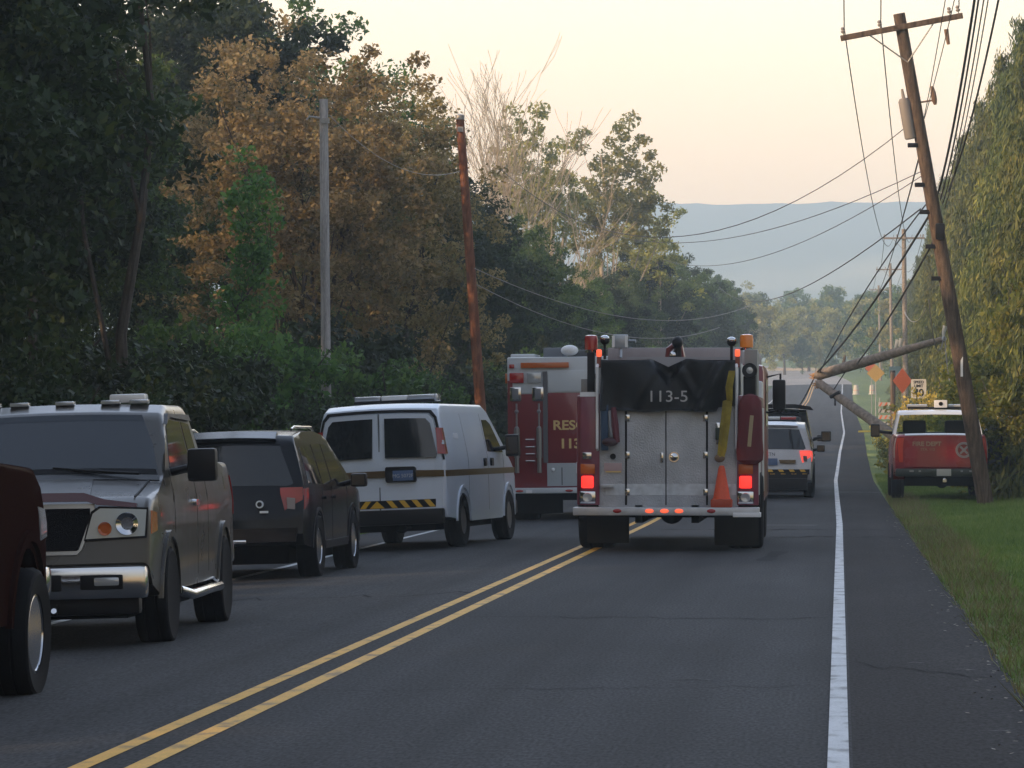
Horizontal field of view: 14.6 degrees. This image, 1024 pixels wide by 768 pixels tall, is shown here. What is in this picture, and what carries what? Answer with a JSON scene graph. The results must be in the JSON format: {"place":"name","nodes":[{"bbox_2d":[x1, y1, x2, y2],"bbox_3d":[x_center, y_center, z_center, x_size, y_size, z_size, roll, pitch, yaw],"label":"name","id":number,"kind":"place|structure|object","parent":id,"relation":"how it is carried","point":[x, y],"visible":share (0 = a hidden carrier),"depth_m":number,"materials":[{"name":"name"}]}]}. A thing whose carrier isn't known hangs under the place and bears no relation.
{"place":"outdoors","nodes":[
{"label":"outdoors","id":0,"kind":"place"},
{"bbox_2d":[0,384,852,767],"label":"road","id":1,"kind":"structure","parent":0,"point":[116,682],"depth_m":28.20,"materials":[{"name":"grey asphalt"}]},
{"bbox_2d":[0,463,50,695],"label":"pickup truck","id":2,"kind":"object","parent":1,"relation":"on","point":[25,612],"visible":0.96,"depth_m":25.23,"materials":[{"name":"red paint"}]},
{"bbox_2d":[318,394,520,545],"bbox_3d":[-1.413,1.314,60.452,2.600,2.250,5.740,-3,-1,11],"label":"van","id":3,"kind":"object","parent":1,"relation":"on","point":[449,469],"visible":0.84,"depth_m":57.96,"materials":[{"name":"white paint"}]},
{"bbox_2d":[68,384,812,767],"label":"yellow centre line","id":4,"kind":"object","parent":1,"relation":"on","point":[112,752],"visible":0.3,"depth_m":25.71,"materials":[{"name":"paint"}]},
{"bbox_2d":[125,386,813,767],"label":"yellow centre line","id":5,"kind":"object","parent":1,"relation":"on","point":[197,738],"visible":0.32,"depth_m":25.85,"materials":[{"name":"paint"}]},
{"bbox_2d":[505,345,607,519],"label":"rescue truck","id":6,"kind":"object","parent":1,"relation":"on","point":[544,391],"visible":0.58,"depth_m":76.17,"materials":[{"name":"red metal"}]},
{"bbox_2d":[573,334,785,547],"bbox_3d":[2.416,0.836,57.961,3.000,2.934,8.660,0,-1,5],"label":"fire engine","id":7,"kind":"object","parent":1,"relation":"on","point":[657,428],"visible":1,"depth_m":54.00,"materials":[{"name":"metal"}]},
{"bbox_2d":[711,466,732,507],"bbox_3d":[2.818,1.377,53.757,0.290,0.562,0.260,0,-1,5],"label":"traffic cone","id":8,"kind":"object","parent":7,"relation":"on","point":[721,498],"visible":1,"depth_m":53.67,"materials":[{"name":"orange plastic"}]},
{"bbox_2d":[736,394,763,464],"bbox_3d":[3.191,0.608,53.773,0.317,0.952,0.316,-1,-1,42],"label":"equipment bag","id":9,"kind":"object","parent":7,"relation":"hanging from","point":[749,450],"visible":1,"depth_m":53.71,"materials":[{"name":"red fabric"}]},
{"bbox_2d":[768,417,824,496],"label":"police suv","id":10,"kind":"object","parent":1,"relation":"on","point":[791,458],"visible":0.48,"depth_m":94.85,"materials":[{"name":"white paint"}]},
{"bbox_2d":[768,404,830,465],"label":"suv","id":11,"kind":"object","parent":1,"relation":"on","point":[799,413],"visible":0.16,"depth_m":103.01,"materials":[{"name":"grey paint"}]},
{"bbox_2d":[827,384,848,767],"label":"white edge line","id":12,"kind":"object","parent":1,"relation":"on","point":[838,747],"visible":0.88,"depth_m":27.22,"materials":[{"name":"paint"}]},
{"bbox_2d":[25,201,928,360],"bbox_3d":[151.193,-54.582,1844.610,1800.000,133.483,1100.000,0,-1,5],"label":"hills","id":13,"kind":"structure","parent":0,"point":[799,266],"depth_m":2135.98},
{"bbox_2d":[79,0,1023,204],"label":"sky","id":14,"kind":"structure","parent":0,"point":[741,101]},
{"bbox_2d":[87,359,1023,688],"bbox_3d":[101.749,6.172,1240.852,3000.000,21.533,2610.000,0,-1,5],"label":"ground","id":15,"kind":"structure","parent":0,"point":[859,377],"depth_m":387.56,"materials":[{"name":"green plant"}]},
{"bbox_2d":[0,20,131,371],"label":"broadleaf tree","id":16,"kind":"object","parent":15,"relation":"on","point":[80,312],"visible":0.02,"depth_m":58.95,"materials":[{"name":"green plant"}]},
{"bbox_2d":[6,2,132,378],"bbox_3d":[-7.053,-2.323,58.032,2.968,10.179,3.511,0,-1,16],"label":"slender tree","id":17,"kind":"object","parent":15,"relation":"on","point":[32,342],"depth_m":57.69,"materials":[{"name":"green plant"}]},
{"bbox_2d":[0,341,176,407],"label":"shrub","id":18,"kind":"object","parent":15,"relation":"on","point":[33,392],"visible":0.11,"depth_m":50.59,"materials":[{"name":"green plant"}]},
{"bbox_2d":[0,0,199,388],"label":"broadleaf tree","id":19,"kind":"object","parent":15,"relation":"on","point":[47,148],"visible":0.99,"depth_m":52.14,"materials":[{"name":"green plant"}]},
{"bbox_2d":[1,35,204,379],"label":"broadleaf tree","id":20,"kind":"object","parent":15,"relation":"on","point":[115,270],"visible":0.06,"depth_m":72.41,"materials":[{"name":"green plant"}]},
{"bbox_2d":[20,158,196,372],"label":"broadleaf tree","id":21,"kind":"object","parent":15,"relation":"on","point":[113,302],"visible":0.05,"depth_m":91.85,"materials":[{"name":"green plant"}]},
{"bbox_2d":[4,339,217,428],"bbox_3d":[-5.999,1.091,55.923,3.989,3.506,3.963,0,-1,26],"label":"shrub","id":22,"kind":"object","parent":15,"relation":"on","point":[110,381],"visible":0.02,"depth_m":55.79,"materials":[{"name":"green plant"}]},
{"bbox_2d":[0,2,225,380],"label":"broadleaf tree","id":23,"kind":"object","parent":15,"relation":"on","point":[112,239],"visible":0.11,"depth_m":67.73,"materials":[{"name":"green plant"}]},
{"bbox_2d":[68,0,230,376],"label":"slender tree","id":24,"kind":"object","parent":15,"relation":"on","point":[203,7],"visible":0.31,"depth_m":58.14,"materials":[{"name":"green plant"}]},
{"bbox_2d":[65,123,240,357],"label":"broadleaf tree","id":25,"kind":"object","parent":15,"relation":"on","point":[183,233],"visible":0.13,"depth_m":104.21,"materials":[{"name":"green plant"}]},
{"bbox_2d":[74,337,260,432],"bbox_3d":[-5.841,1.070,61.419,4.188,3.681,4.161,0,-1,25],"label":"shrub","id":26,"kind":"object","parent":15,"relation":"on","point":[221,417],"visible":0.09,"depth_m":60.75,"materials":[{"name":"green plant"}]},
{"bbox_2d":[69,0,349,362],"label":"broadleaf tree","id":27,"kind":"object","parent":15,"relation":"on","point":[174,37],"visible":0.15,"depth_m":111.40,"materials":[{"name":"green plant"}]},
{"bbox_2d":[143,333,292,430],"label":"shrub","id":28,"kind":"object","parent":15,"relation":"on","point":[262,389],"visible":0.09,"depth_m":66.94,"materials":[{"name":"green plant"}]},
{"bbox_2d":[130,311,305,429],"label":"shrub","id":29,"kind":"object","parent":15,"relation":"on","point":[160,333],"visible":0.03,"depth_m":71.71,"materials":[{"name":"green plant"}]},
{"bbox_2d":[209,143,288,351],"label":"sapling","id":30,"kind":"object","parent":15,"relation":"on","point":[239,301],"visible":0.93,"depth_m":80.58,"materials":[{"name":"green plant"}]},
{"bbox_2d":[207,312,347,427],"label":"shrub","id":31,"kind":"object","parent":15,"relation":"on","point":[306,362],"visible":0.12,"depth_m":76.94,"materials":[{"name":"green plant"}]},
{"bbox_2d":[245,386,339,432],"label":"shrub","id":32,"kind":"object","parent":15,"relation":"on","point":[315,422],"visible":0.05,"depth_m":72.85,"materials":[{"name":"green plant"}]},
{"bbox_2d":[126,0,465,343],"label":"broadleaf tree","id":33,"kind":"object","parent":15,"relation":"on","point":[309,8],"visible":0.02,"depth_m":125.55,"materials":[{"name":"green plant"}]},
{"bbox_2d":[137,8,469,361],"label":"brown leaved tree","id":34,"kind":"object","parent":15,"relation":"on","point":[278,149],"visible":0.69,"depth_m":96.58,"materials":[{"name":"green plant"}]},
{"bbox_2d":[306,99,330,397],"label":"utility pole","id":35,"kind":"object","parent":15,"relation":"on","point":[324,241],"visible":0.63,"depth_m":78.53,"materials":[{"name":"grey wood"}]},
{"bbox_2d":[263,311,429,405],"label":"shrub","id":36,"kind":"object","parent":15,"relation":"on","point":[387,346],"visible":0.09,"depth_m":89.92,"materials":[{"name":"green plant"}]},
{"bbox_2d":[296,340,428,406],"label":"shrub","id":37,"kind":"object","parent":15,"relation":"on","point":[355,382],"visible":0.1,"depth_m":84.18,"materials":[{"name":"green plant"}]},
{"bbox_2d":[240,71,512,380],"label":"brown leaved tree","id":38,"kind":"object","parent":15,"relation":"on","point":[437,189],"visible":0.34,"depth_m":103.12,"materials":[{"name":"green plant"}]},
{"bbox_2d":[51,387,772,621],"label":"road shoulder","id":39,"kind":"object","parent":15,"relation":"on","point":[367,539],"visible":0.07,"depth_m":53.15},
{"bbox_2d":[0,394,233,641],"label":"pickup truck","id":40,"kind":"object","parent":39,"relation":"on","point":[138,500],"visible":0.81,"depth_m":32.35,"materials":[{"name":"beige paint"}]},
{"bbox_2d":[192,426,366,576],"bbox_3d":[-3.118,1.433,48.790,2.500,1.808,5.111,-2,-1,6],"label":"suv","id":41,"kind":"object","parent":39,"relation":"on","point":[296,498],"visible":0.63,"depth_m":46.59,"materials":[{"name":"black paint"}]},
{"bbox_2d":[375,366,470,404],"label":"shrub","id":42,"kind":"object","parent":15,"relation":"on","point":[456,397],"visible":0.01,"depth_m":92.41,"materials":[{"name":"green plant"}]},
{"bbox_2d":[345,123,537,379],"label":"broadleaf tree","id":43,"kind":"object","parent":15,"relation":"on","point":[491,305],"visible":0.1,"depth_m":126.44,"materials":[{"name":"green plant"}]},
{"bbox_2d":[414,365,507,435],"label":"shrub","id":44,"kind":"object","parent":15,"relation":"on","point":[492,414],"visible":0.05,"depth_m":100.72,"materials":[{"name":"green plant"}]},
{"bbox_2d":[428,361,507,444],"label":"shrub","id":45,"kind":"object","parent":15,"relation":"on","point":[502,429],"visible":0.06,"depth_m":112.09,"materials":[{"name":"green plant"}]},
{"bbox_2d":[455,114,485,411],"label":"utility pole","id":46,"kind":"object","parent":15,"relation":"on","point":[478,375],"visible":0.77,"depth_m":98.14,"materials":[{"name":"red wood"}]},
{"bbox_2d":[399,177,574,380],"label":"broadleaf tree","id":47,"kind":"object","parent":15,"relation":"on","point":[531,298],"visible":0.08,"depth_m":137.46,"materials":[{"name":"green plant"}]},
{"bbox_2d":[430,213,584,376],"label":"broadleaf tree","id":48,"kind":"object","parent":15,"relation":"on","point":[534,250],"visible":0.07,"depth_m":150.77,"materials":[{"name":"green plant"}]},
{"bbox_2d":[420,72,609,253],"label":"bare tree","id":49,"kind":"object","parent":15,"relation":"on","point":[524,182],"visible":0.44,"depth_m":199.49,"materials":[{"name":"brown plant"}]},
{"bbox_2d":[399,34,634,288],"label":"bare tree","id":50,"kind":"object","parent":15,"relation":"on","point":[497,134],"visible":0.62,"depth_m":196.68,"materials":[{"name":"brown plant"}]},
{"bbox_2d":[483,100,619,284],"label":"tall sparse tree","id":51,"kind":"object","parent":15,"relation":"on","point":[552,227],"visible":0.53,"depth_m":231.22,"materials":[{"name":"green plant"}]},
{"bbox_2d":[505,234,607,371],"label":"broadleaf tree","id":52,"kind":"object","parent":15,"relation":"on","point":[562,334],"visible":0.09,"depth_m":166.06,"materials":[{"name":"green plant"}]},
{"bbox_2d":[538,268,627,353],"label":"broadleaf tree","id":53,"kind":"object","parent":15,"relation":"on","point":[606,301],"visible":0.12,"depth_m":184.23,"materials":[{"name":"green plant"}]},
{"bbox_2d":[567,273,651,355],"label":"broadleaf tree","id":54,"kind":"object","parent":15,"relation":"on","point":[619,299],"visible":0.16,"depth_m":204.53,"materials":[{"name":"green plant"}]},
{"bbox_2d":[548,109,674,295],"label":"tall sparse tree","id":55,"kind":"object","parent":15,"relation":"on","point":[624,203],"visible":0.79,"depth_m":243.75,"materials":[{"name":"green plant"}]},
{"bbox_2d":[583,268,668,347],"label":"broadleaf tree","id":56,"kind":"object","parent":15,"relation":"on","point":[637,293],"visible":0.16,"depth_m":227.08,"materials":[{"name":"green plant"}]},
{"bbox_2d":[604,242,706,347],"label":"broadleaf tree","id":57,"kind":"object","parent":15,"relation":"on","point":[670,305],"visible":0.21,"depth_m":254.51,"materials":[{"name":"green plant"}]},
{"bbox_2d":[608,190,706,347],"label":"tall sparse tree","id":58,"kind":"object","parent":15,"relation":"on","point":[643,259],"visible":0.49,"depth_m":254.35,"materials":[{"name":"green plant"}]},
{"bbox_2d":[659,260,718,347],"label":"broadleaf tree","id":59,"kind":"object","parent":15,"relation":"on","point":[706,300],"visible":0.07,"depth_m":284.16,"materials":[{"name":"green plant"}]},
{"bbox_2d":[661,252,747,347],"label":"broadleaf tree","id":60,"kind":"object","parent":15,"relation":"on","point":[725,328],"visible":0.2,"depth_m":319.95,"materials":[{"name":"green plant"}]},
{"bbox_2d":[702,267,758,347],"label":"broadleaf tree","id":61,"kind":"object","parent":15,"relation":"on","point":[730,301],"visible":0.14,"depth_m":367.49,"materials":[{"name":"green plant"}]},
{"bbox_2d":[743,298,786,354],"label":"distant tree","id":62,"kind":"object","parent":15,"relation":"on","point":[763,318],"visible":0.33,"depth_m":558.14,"materials":[{"name":"green plant"}]},
{"bbox_2d":[765,305,806,374],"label":"distant tree","id":63,"kind":"object","parent":15,"relation":"on","point":[786,324],"visible":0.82,"depth_m":597.70,"materials":[{"name":"green plant"}]},
{"bbox_2d":[772,287,812,366],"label":"distant tree","id":64,"kind":"object","parent":15,"relation":"on","point":[786,304],"visible":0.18,"depth_m":717.82,"materials":[{"name":"green plant"}]},
{"bbox_2d":[789,337,817,373],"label":"distant tree","id":65,"kind":"object","parent":15,"relation":"on","point":[804,350],"visible":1,"depth_m":597.99,"materials":[{"name":"green plant"}]},
{"bbox_2d":[786,294,833,371],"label":"distant tree","id":66,"kind":"object","parent":15,"relation":"on","point":[805,332],"visible":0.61,"depth_m":637.14,"materials":[{"name":"green plant"}]},
{"bbox_2d":[807,284,852,360],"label":"distant tree","id":67,"kind":"object","parent":15,"relation":"on","point":[830,291],"visible":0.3,"depth_m":676.34,"materials":[{"name":"green plant"}]},
{"bbox_2d":[811,304,859,361],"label":"distant tree","id":68,"kind":"object","parent":15,"relation":"on","point":[832,329],"visible":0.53,"depth_m":617.03,"materials":[{"name":"green plant"}]},
{"bbox_2d":[812,380,891,439],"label":"broken pole","id":69,"kind":"object","parent":15,"relation":"on","point":[867,417],"visible":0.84,"depth_m":125.68,"materials":[{"name":"brown wood"}]},
{"bbox_2d":[809,325,946,379],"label":"broken pole","id":70,"kind":"object","parent":69,"relation":"on","point":[898,350],"visible":0.97,"depth_m":125.46,"materials":[{"name":"brown wood"}]},
{"bbox_2d":[817,216,927,371],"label":"wire","id":71,"kind":"object","parent":70,"relation":"attached to","point":[891,275],"visible":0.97,"depth_m":101.07,"materials":[{"name":"grey"}]},
{"bbox_2d":[836,291,887,371],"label":"distant tree","id":72,"kind":"object","parent":15,"relation":"on","point":[847,348],"visible":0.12,"depth_m":596.96,"materials":[{"name":"green plant"}]},
{"bbox_2d":[842,284,901,370],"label":"distant tree","id":73,"kind":"object","parent":15,"relation":"on","point":[857,312],"visible":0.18,"depth_m":556.77,"materials":[{"name":"green plant"}]},
{"bbox_2d":[849,284,901,378],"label":"distant tree","id":74,"kind":"object","parent":15,"relation":"on","point":[865,322],"visible":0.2,"depth_m":517.33,"materials":[{"name":"green plant"}]},
{"bbox_2d":[866,279,908,362],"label":"distant tree","id":75,"kind":"object","parent":15,"relation":"on","point":[884,309],"visible":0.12,"depth_m":479.08,"materials":[{"name":"green plant"}]},
{"bbox_2d":[883,229,924,408],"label":"utility pole","id":76,"kind":"object","parent":15,"relation":"on","point":[904,317],"visible":0.77,"depth_m":240.83,"materials":[{"name":"brown wood"}]},
{"bbox_2d":[897,220,930,409],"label":"spruce tree","id":77,"kind":"object","parent":15,"relation":"on","point":[919,276],"visible":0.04,"depth_m":284.47,"materials":[{"name":"green plant"}]},
{"bbox_2d":[840,5,993,504],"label":"utility pole","id":78,"kind":"object","parent":15,"relation":"on","point":[912,116],"visible":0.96,"depth_m":84.61,"materials":[{"name":"brown wood"}]},
{"bbox_2d":[937,0,975,194],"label":"wire","id":79,"kind":"object","parent":78,"relation":"attached to","point":[960,85],"visible":0.97,"depth_m":73.97,"materials":[{"name":"grey"}]},
{"bbox_2d":[940,0,978,199],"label":"wire","id":80,"kind":"object","parent":78,"relation":"attached to","point":[962,97],"visible":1,"depth_m":74.15,"materials":[{"name":"grey"}]},
{"bbox_2d":[947,0,998,191],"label":"wire","id":81,"kind":"object","parent":78,"relation":"attached to","point":[989,42],"visible":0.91,"depth_m":73.59,"materials":[{"name":"grey"}]},
{"bbox_2d":[900,174,949,409],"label":"spruce tree","id":82,"kind":"object","parent":15,"relation":"on","point":[927,277],"visible":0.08,"depth_m":243.48,"materials":[{"name":"green plant"}]},
{"bbox_2d":[838,384,1023,767],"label":"road shoulder","id":83,"kind":"object","parent":15,"relation":"on","point":[906,717],"visible":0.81,"depth_m":28.10},
{"bbox_2d":[908,176,954,403],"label":"spruce tree","id":84,"kind":"object","parent":15,"relation":"on","point":[943,213],"visible":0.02,"depth_m":226.80,"materials":[{"name":"green plant"}]},
{"bbox_2d":[910,129,965,401],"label":"spruce tree","id":85,"kind":"object","parent":15,"relation":"on","point":[928,336],"visible":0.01,"depth_m":211.66,"materials":[{"name":"green plant"}]},
{"bbox_2d":[874,347,1008,473],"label":"yellow green shrub","id":86,"kind":"object","parent":15,"relation":"on","point":[977,378],"visible":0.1,"depth_m":109.17,"materials":[{"name":"green plant"}]},
{"bbox_2d":[920,143,969,409],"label":"spruce tree","id":87,"kind":"object","parent":15,"relation":"on","point":[960,174],"visible":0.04,"depth_m":197.73,"materials":[{"name":"green plant"}]},
{"bbox_2d":[874,472,1023,708],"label":"grass","id":88,"kind":"structure","parent":15,"relation":"on","point":[998,524],"depth_m":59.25,"materials":[{"name":"green plant"}]},
{"bbox_2d":[871,400,1017,497],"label":"fire pickup","id":89,"kind":"object","parent":88,"relation":"on","point":[925,449],"visible":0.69,"depth_m":89.63,"materials":[{"name":"red metal"}]},
{"bbox_2d":[919,94,987,397],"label":"spruce tree","id":90,"kind":"object","parent":15,"relation":"on","point":[958,238],"visible":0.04,"depth_m":184.87,"materials":[{"name":"green plant"}]},
{"bbox_2d":[927,357,982,414],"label":"yellow green shrub","id":91,"kind":"object","parent":15,"relation":"on","point":[949,391],"visible":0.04,"depth_m":117.53,"materials":[{"name":"green plant"}]},
{"bbox_2d":[926,107,990,404],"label":"spruce tree","id":92,"kind":"object","parent":15,"relation":"on","point":[978,147],"visible":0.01,"depth_m":172.82,"materials":[{"name":"green plant"}]},
{"bbox_2d":[931,45,1012,398],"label":"spruce tree","id":93,"kind":"object","parent":15,"relation":"on","point":[1000,66],"visible":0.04,"depth_m":161.92,"materials":[{"name":"green plant"}]},
{"bbox_2d":[942,72,1010,398],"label":"spruce tree","id":94,"kind":"object","parent":15,"relation":"on","point":[994,147],"visible":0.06,"depth_m":151.86,"materials":[{"name":"green plant"}]},
{"bbox_2d":[949,13,1023,385],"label":"spruce tree","id":95,"kind":"object","parent":15,"relation":"on","point":[990,226],"visible":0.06,"depth_m":142.98,"materials":[{"name":"green plant"}]},
{"bbox_2d":[961,190,1023,486],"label":"spruce tree","id":96,"kind":"object","parent":15,"relation":"on","point":[1020,251],"visible":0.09,"depth_m":105.29,"materials":[{"name":"green plant"}]},
{"bbox_2d":[964,29,1023,353],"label":"spruce tree","id":97,"kind":"object","parent":15,"relation":"on","point":[1018,68],"visible":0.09,"depth_m":133.98,"materials":[{"name":"green plant"}]},
{"bbox_2d":[968,54,1023,365],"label":"spruce tree","id":98,"kind":"object","parent":15,"relation":"on","point":[992,255],"visible":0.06,"depth_m":126.20,"materials":[{"name":"green plant"}]},
{"bbox_2d":[969,372,1023,497],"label":"yellow green shrub","id":99,"kind":"object","parent":15,"relation":"on","point":[1010,425],"visible":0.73,"depth_m":92.28,"materials":[{"name":"green plant"}]},
{"bbox_2d":[971,251,1023,391],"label":"yellow green shrub","id":100,"kind":"object","parent":15,"relation":"on","point":[1001,318],"visible":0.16,"depth_m":110.77,"materials":[{"name":"green plant"}]},
{"bbox_2d":[982,102,1023,362],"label":"spruce tree","id":101,"kind":"object","parent":15,"relation":"on","point":[1019,179],"visible":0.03,"depth_m":119.34,"materials":[{"name":"green plant"}]},
{"bbox_2d":[989,292,1023,500],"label":"spruce tree","id":102,"kind":"object","parent":15,"relation":"on","point":[1004,484],"visible":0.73,"depth_m":86.39,"materials":[{"name":"green plant"}]},
{"bbox_2d":[997,185,1023,494],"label":"spruce tree","id":103,"kind":"object","parent":15,"relation":"on","point":[1013,366],"visible":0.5,"depth_m":91.95,"materials":[{"name":"green plant"}]},
{"bbox_2d":[764,366,851,385],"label":"road","id":104,"kind":"structure","parent":0,"point":[794,378],"depth_m":545.56,"materials":[{"name":"grey asphalt"}]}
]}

